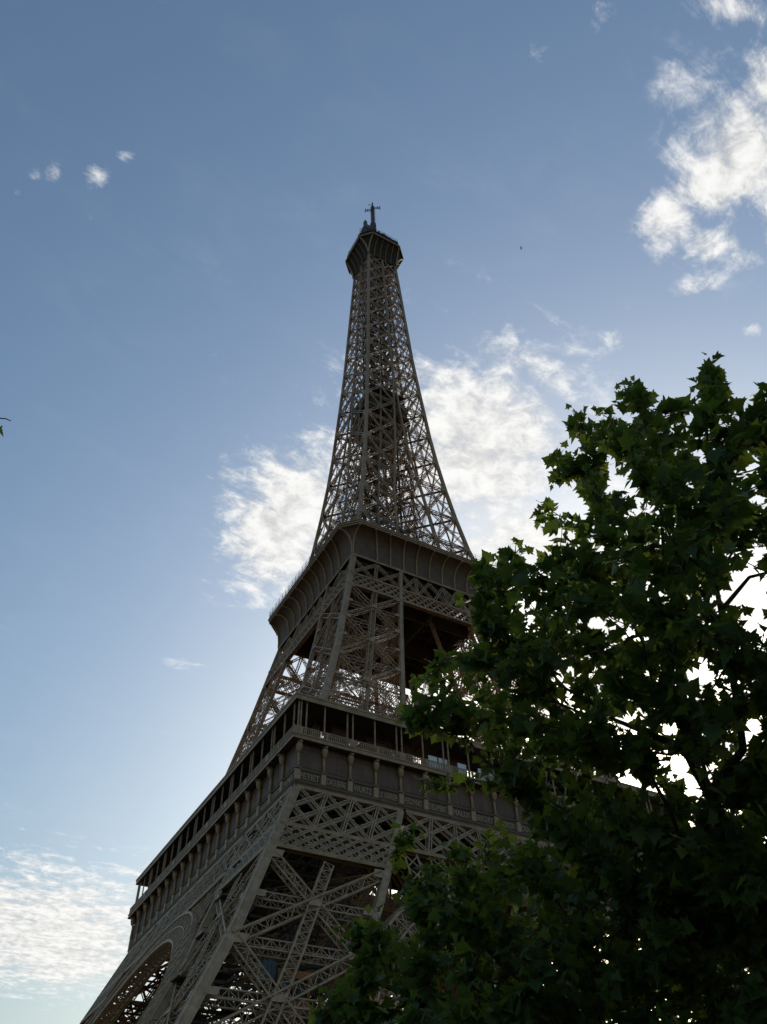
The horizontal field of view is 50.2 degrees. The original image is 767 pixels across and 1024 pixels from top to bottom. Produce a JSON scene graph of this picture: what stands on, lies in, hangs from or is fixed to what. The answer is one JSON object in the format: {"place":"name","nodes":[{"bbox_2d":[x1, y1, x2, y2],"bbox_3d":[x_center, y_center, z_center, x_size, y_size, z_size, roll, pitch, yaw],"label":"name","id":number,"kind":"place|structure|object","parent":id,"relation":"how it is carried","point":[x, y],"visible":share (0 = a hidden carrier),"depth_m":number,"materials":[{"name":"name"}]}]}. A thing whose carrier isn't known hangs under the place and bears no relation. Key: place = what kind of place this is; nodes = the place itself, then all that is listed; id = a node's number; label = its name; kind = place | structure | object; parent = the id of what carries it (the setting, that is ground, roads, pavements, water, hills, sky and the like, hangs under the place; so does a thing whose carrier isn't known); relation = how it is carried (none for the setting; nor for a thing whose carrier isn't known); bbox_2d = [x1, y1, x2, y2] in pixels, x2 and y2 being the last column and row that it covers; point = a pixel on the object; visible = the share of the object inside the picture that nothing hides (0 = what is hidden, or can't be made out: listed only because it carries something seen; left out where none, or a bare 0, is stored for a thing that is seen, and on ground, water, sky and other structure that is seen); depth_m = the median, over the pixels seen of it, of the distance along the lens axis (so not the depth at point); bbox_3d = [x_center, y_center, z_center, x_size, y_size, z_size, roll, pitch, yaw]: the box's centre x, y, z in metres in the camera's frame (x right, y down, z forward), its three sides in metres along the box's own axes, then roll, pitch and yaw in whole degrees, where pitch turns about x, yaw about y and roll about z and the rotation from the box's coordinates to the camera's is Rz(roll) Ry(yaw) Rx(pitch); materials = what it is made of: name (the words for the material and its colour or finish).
{"place":"outdoors","nodes":[
{"label":"outdoors","id":0,"kind":"place"},
{"bbox_2d":[0,418,10,436],"bbox_3d":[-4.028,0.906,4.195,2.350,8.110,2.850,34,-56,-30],"label":"plane tree","id":1,"kind":"object","parent":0,"point":[1,431],"visible":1,"depth_m":6.70,"materials":[{"name":"green plant"}]},
{"bbox_2d":[0,0,766,1023],"label":"sky","id":2,"kind":"structure","parent":0,"point":[187,187],"materials":[{"name":"blue"}]},
{"bbox_2d":[80,202,747,1023],"bbox_3d":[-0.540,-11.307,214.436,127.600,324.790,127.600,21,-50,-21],"label":"iron tower","id":3,"kind":"structure","parent":0,"point":[270,858],"depth_m":121.66,"materials":[{"name":"brown metal"}]},
{"bbox_2d":[260,968,310,1023],"bbox_3d":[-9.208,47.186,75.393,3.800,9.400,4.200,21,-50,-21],"label":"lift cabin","id":4,"kind":"object","parent":3,"relation":"in","point":[299,975],"visible":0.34,"depth_m":76.22,"materials":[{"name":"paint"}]},
{"bbox_2d":[307,804,766,1023],"bbox_3d":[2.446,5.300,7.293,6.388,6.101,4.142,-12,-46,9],"label":"plane tree","id":5,"kind":"object","parent":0,"point":[693,984],"visible":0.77,"depth_m":7.64,"materials":[{"name":"green plant"}]},
{"bbox_2d":[395,351,766,960],"bbox_3d":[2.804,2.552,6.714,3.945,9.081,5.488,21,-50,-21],"label":"plane tree","id":6,"kind":"object","parent":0,"point":[680,563],"visible":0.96,"depth_m":7.04,"materials":[{"name":"green plant"}]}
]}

